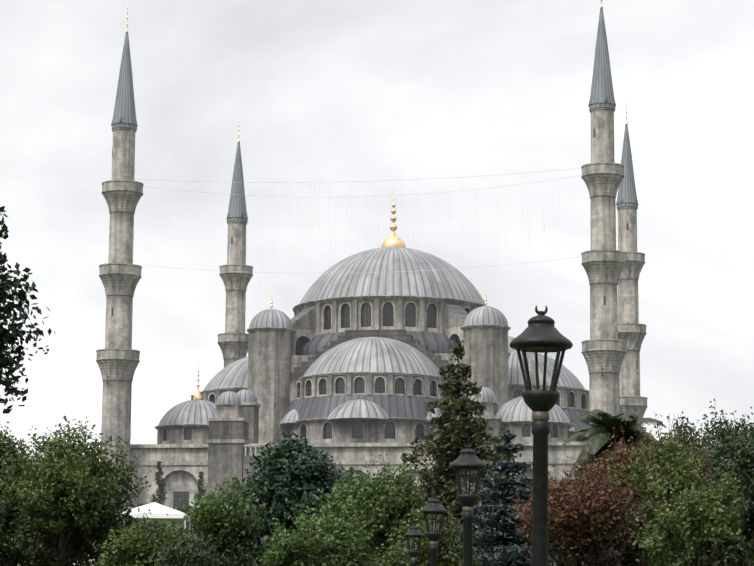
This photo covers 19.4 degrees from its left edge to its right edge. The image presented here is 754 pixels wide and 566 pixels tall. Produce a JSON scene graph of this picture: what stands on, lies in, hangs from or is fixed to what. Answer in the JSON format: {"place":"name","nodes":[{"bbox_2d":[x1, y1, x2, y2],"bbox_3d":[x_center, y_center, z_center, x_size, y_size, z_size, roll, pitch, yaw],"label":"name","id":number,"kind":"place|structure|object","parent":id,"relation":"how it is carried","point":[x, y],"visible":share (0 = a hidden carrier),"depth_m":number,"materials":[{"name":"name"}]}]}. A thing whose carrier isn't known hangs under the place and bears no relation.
{"place":"outdoors","nodes":[
{"label":"outdoors","id":0,"kind":"place"},
{"bbox_2d":[130,194,589,562],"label":"mosque","id":1,"kind":"structure","parent":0,"point":[341,371],"depth_m":248.07,"materials":[{"name":"stone"}]},
{"bbox_2d":[0,0,753,564],"label":"sky","id":2,"kind":"structure","parent":0,"point":[372,93],"materials":[{"name":"white"}]},
{"bbox_3d":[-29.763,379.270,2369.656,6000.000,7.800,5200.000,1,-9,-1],"label":"ground","id":3,"kind":"structure","parent":0,"visible":0},
{"bbox_2d":[0,497,13,553],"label":"olive tree","id":4,"kind":"object","parent":3,"relation":"on","point":[2,511],"visible":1,"depth_m":100.83,"materials":[{"name":"green plant"}]},
{"bbox_2d":[0,206,55,413],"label":"tree","id":5,"kind":"object","parent":3,"relation":"on","point":[8,361],"visible":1,"depth_m":35.41,"materials":[{"name":"green plant"}]},
{"bbox_2d":[0,422,84,565],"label":"olive tree","id":6,"kind":"object","parent":3,"relation":"on","point":[13,458],"visible":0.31,"depth_m":109.49,"materials":[{"name":"green plant"}]},
{"bbox_2d":[3,416,151,565],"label":"olive tree","id":7,"kind":"object","parent":3,"relation":"on","point":[70,493],"visible":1,"depth_m":104.34,"materials":[{"name":"green plant"}]},
{"bbox_2d":[73,507,113,564],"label":"bush","id":8,"kind":"object","parent":3,"relation":"on","point":[93,552],"depth_m":154.25,"materials":[{"name":"green plant"}]},
{"bbox_2d":[89,5,143,565],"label":"minaret","id":9,"kind":"object","parent":3,"relation":"on","point":[118,356],"depth_m":242.09,"materials":[{"name":"stone"}]},
{"bbox_2d":[138,168,580,287],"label":"string lights","id":10,"kind":"object","parent":9,"relation":"attached to","point":[391,208],"depth_m":239.76,"materials":[{"name":"grey"}]},
{"bbox_2d":[88,504,163,565],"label":"bush","id":11,"kind":"object","parent":3,"relation":"on","point":[150,524],"visible":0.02,"depth_m":156.97,"materials":[{"name":"green plant"}]},
{"bbox_2d":[89,510,210,565],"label":"bush","id":12,"kind":"object","parent":3,"relation":"on","point":[133,547],"visible":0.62,"depth_m":98.18,"materials":[{"name":"green plant"}]},
{"bbox_2d":[117,502,190,550],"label":"tent canopy","id":13,"kind":"object","parent":3,"relation":"on","point":[159,512],"visible":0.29,"depth_m":137.80,"materials":[{"name":"white fabric"}]},
{"bbox_2d":[150,461,166,526],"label":"cypress","id":14,"kind":"object","parent":3,"relation":"on","point":[158,480],"depth_m":229.17,"materials":[{"name":"green plant"}]},
{"bbox_2d":[152,505,202,545],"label":"bush","id":15,"kind":"object","parent":3,"relation":"on","point":[172,524],"visible":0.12,"depth_m":155.98,"materials":[{"name":"green plant"}]},
{"bbox_2d":[148,526,222,565],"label":"bush","id":16,"kind":"object","parent":3,"relation":"on","point":[183,554],"visible":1,"depth_m":90.65,"materials":[{"name":"green plant"}]},
{"bbox_2d":[193,471,205,508],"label":"cypress","id":17,"kind":"object","parent":3,"relation":"on","point":[201,479],"depth_m":230.25,"materials":[{"name":"green plant"}]},
{"bbox_2d":[178,473,267,565],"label":"tree","id":18,"kind":"object","parent":3,"relation":"on","point":[223,519],"visible":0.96,"depth_m":93.90,"materials":[{"name":"green plant"}]},
{"bbox_2d":[211,475,246,495],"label":"bush","id":19,"kind":"object","parent":3,"relation":"on","point":[236,482],"visible":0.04,"depth_m":211.93,"materials":[{"name":"green plant"}]},
{"bbox_2d":[217,125,252,367],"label":"minaret","id":20,"kind":"object","parent":3,"relation":"on","point":[232,342],"depth_m":297.95,"materials":[{"name":"stone"}]},
{"bbox_2d":[232,425,370,565],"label":"dark round tree","id":21,"kind":"object","parent":3,"relation":"on","point":[289,479],"visible":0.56,"depth_m":132.14,"materials":[{"name":"green plant"}]},
{"bbox_2d":[255,499,384,565],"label":"bush","id":22,"kind":"object","parent":3,"relation":"on","point":[336,546],"visible":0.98,"depth_m":86.46,"materials":[{"name":"green plant"}]},
{"bbox_2d":[313,448,448,565],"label":"tree","id":23,"kind":"object","parent":3,"relation":"on","point":[378,499],"visible":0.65,"depth_m":98.50,"materials":[{"name":"green plant"}]},
{"bbox_2d":[404,523,423,565],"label":"street lamp","id":24,"kind":"object","parent":3,"relation":"on","point":[413,532],"visible":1,"depth_m":71.48,"materials":[{"name":"black metal"}]},
{"bbox_2d":[369,479,483,565],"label":"bush","id":25,"kind":"object","parent":3,"relation":"on","point":[452,555],"visible":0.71,"depth_m":81.10,"materials":[{"name":"green plant"}]},
{"bbox_2d":[420,494,447,565],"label":"street lamp","id":26,"kind":"object","parent":3,"relation":"on","point":[434,507],"visible":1,"depth_m":51.68,"materials":[{"name":"black metal"}]},
{"bbox_2d":[400,338,517,551],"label":"conifer tree","id":27,"kind":"object","parent":3,"relation":"on","point":[454,420],"visible":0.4,"depth_m":129.46,"materials":[{"name":"green plant"}]},
{"bbox_2d":[449,443,486,565],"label":"street lamp","id":28,"kind":"object","parent":3,"relation":"on","point":[468,459],"visible":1,"depth_m":37.22,"materials":[{"name":"black metal"}]},
{"bbox_2d":[458,427,569,565],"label":"blue spruce","id":29,"kind":"object","parent":3,"relation":"on","point":[506,550],"visible":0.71,"depth_m":103.92,"materials":[{"name":"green plant"}]},
{"bbox_2d":[516,475,561,504],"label":"tree","id":30,"kind":"object","parent":3,"relation":"on","point":[549,484],"visible":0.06,"depth_m":201.61,"materials":[{"name":"green plant"}]},
{"bbox_2d":[510,305,572,565],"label":"street lamp","id":31,"kind":"object","parent":3,"relation":"on","point":[541,333],"visible":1,"depth_m":23.06,"materials":[{"name":"black metal"}]},
{"bbox_2d":[521,353,553,388],"bbox_3d":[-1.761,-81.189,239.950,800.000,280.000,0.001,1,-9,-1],"label":"glass","id":32,"kind":"object","parent":31,"relation":"attached to","point":[540,369],"depth_m":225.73,"materials":[{"name":"clear glass"}]},
{"bbox_2d":[516,478,571,504],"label":"bush","id":33,"kind":"object","parent":3,"relation":"on","point":[561,486],"depth_m":201.41,"materials":[{"name":"green plant"}]},
{"bbox_2d":[506,444,650,565],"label":"bush","id":34,"kind":"object","parent":3,"relation":"on","point":[584,519],"visible":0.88,"depth_m":75.04,"materials":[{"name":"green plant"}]},
{"bbox_2d":[581,0,626,559],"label":"minaret","id":35,"kind":"object","parent":3,"relation":"on","point":[604,351],"depth_m":234.01,"materials":[{"name":"stone"}]},
{"bbox_2d":[559,409,665,552],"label":"palm","id":36,"kind":"object","parent":3,"relation":"on","point":[601,431],"visible":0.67,"depth_m":124.38,"materials":[{"name":"green plant"}]},
{"bbox_2d":[616,103,647,430],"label":"minaret","id":37,"kind":"object","parent":3,"relation":"on","point":[631,330],"depth_m":288.92,"materials":[{"name":"stone"}]},
{"bbox_2d":[552,417,745,565],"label":"red tree","id":38,"kind":"object","parent":3,"relation":"on","point":[624,454],"visible":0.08,"depth_m":86.68,"materials":[{"name":"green plant"}]},
{"bbox_2d":[606,414,751,565],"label":"tree","id":39,"kind":"object","parent":3,"relation":"on","point":[680,460],"visible":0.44,"depth_m":84.34,"materials":[{"name":"green plant"}]},
{"bbox_2d":[621,450,753,565],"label":"bush","id":40,"kind":"object","parent":3,"relation":"on","point":[702,517],"visible":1,"depth_m":69.10,"materials":[{"name":"green plant"}]},
{"bbox_2d":[633,399,753,565],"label":"green tree","id":41,"kind":"object","parent":3,"relation":"on","point":[730,442],"visible":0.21,"depth_m":98.76,"materials":[{"name":"green plant"}]}
]}

